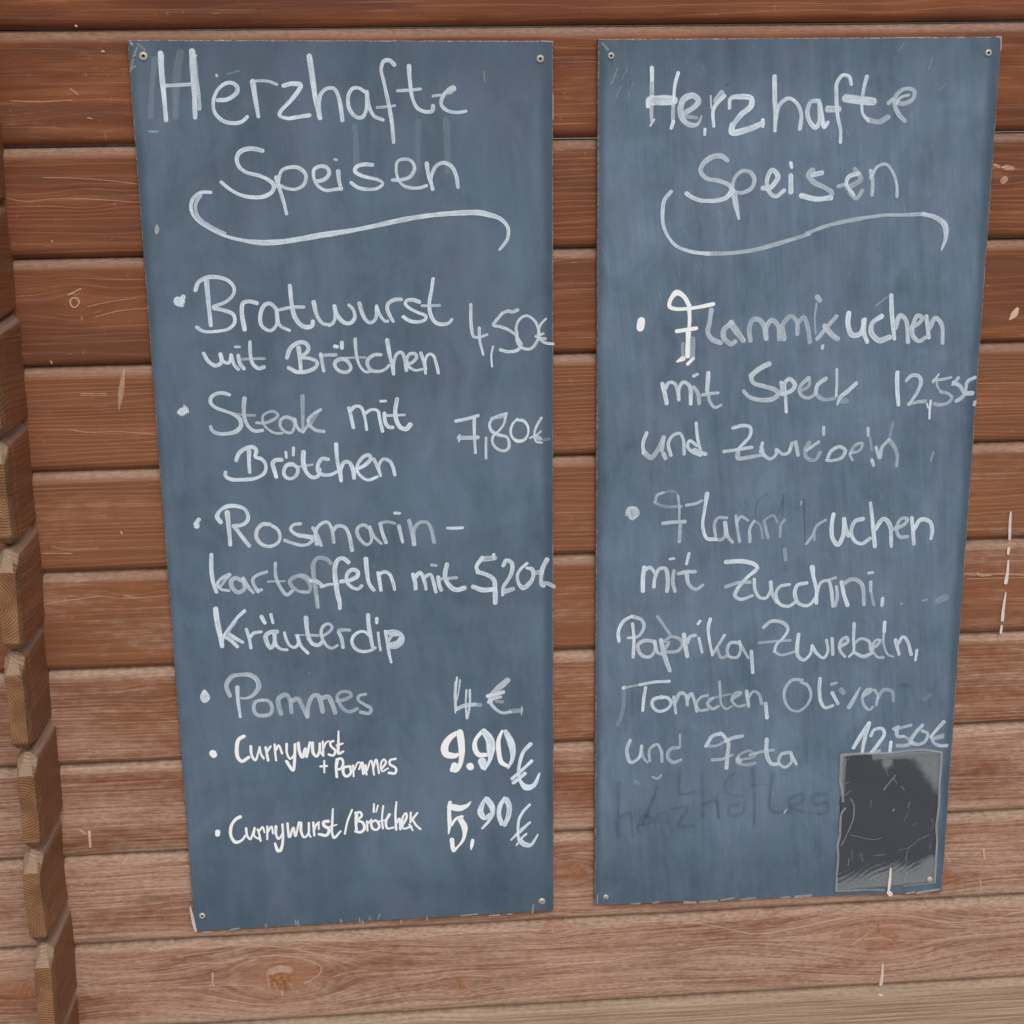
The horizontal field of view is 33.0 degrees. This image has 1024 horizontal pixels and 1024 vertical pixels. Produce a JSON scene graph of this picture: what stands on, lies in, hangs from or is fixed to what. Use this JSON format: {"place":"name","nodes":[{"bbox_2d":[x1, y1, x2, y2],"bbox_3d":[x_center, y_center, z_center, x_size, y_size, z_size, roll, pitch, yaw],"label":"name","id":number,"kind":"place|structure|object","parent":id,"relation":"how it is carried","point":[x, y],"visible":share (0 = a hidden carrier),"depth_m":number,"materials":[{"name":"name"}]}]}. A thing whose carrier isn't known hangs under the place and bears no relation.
{"place":"outdoors","nodes":[
{"label":"outdoors","id":0,"kind":"place"},
{"bbox_2d":[0,0,1023,1023],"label":"log cabin wall","id":1,"kind":"structure","parent":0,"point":[951,951],"depth_m":1.95,"materials":[{"name":"brown wood"}]},
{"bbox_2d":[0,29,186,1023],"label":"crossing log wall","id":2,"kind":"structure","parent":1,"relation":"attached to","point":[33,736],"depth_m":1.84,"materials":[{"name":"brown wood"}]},
{"bbox_2d":[127,40,555,931],"bbox_3d":[-0.166,0.002,1.888,0.432,1.003,0.009,-2,16,-5],"label":"chalkboard","id":3,"kind":"object","parent":1,"relation":"attached to","point":[347,248],"visible":1,"depth_m":1.87,"materials":[{"name":"stone"}]},
{"bbox_2d":[594,36,1001,904],"bbox_3d":[0.304,-0.013,1.928,0.426,0.996,0.009,-2,16,-5],"label":"chalkboard","id":4,"kind":"object","parent":1,"relation":"attached to","point":[790,250],"visible":1,"depth_m":1.90,"materials":[{"name":"stone"}]},
{"bbox_2d":[835,749,942,895],"bbox_3d":[0.446,0.370,2.049,0.126,0.193,0.003,-2,16,-5],"label":"plastic sleeve","id":5,"kind":"object","parent":4,"relation":"attached to","point":[887,828],"visible":1,"depth_m":2.05,"materials":[{"name":"plastic"}]},
{"bbox_2d":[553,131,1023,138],"bbox_3d":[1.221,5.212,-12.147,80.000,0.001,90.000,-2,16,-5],"label":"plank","id":6,"kind":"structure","parent":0,"point":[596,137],"depth_m":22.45,"materials":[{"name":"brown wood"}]}
]}

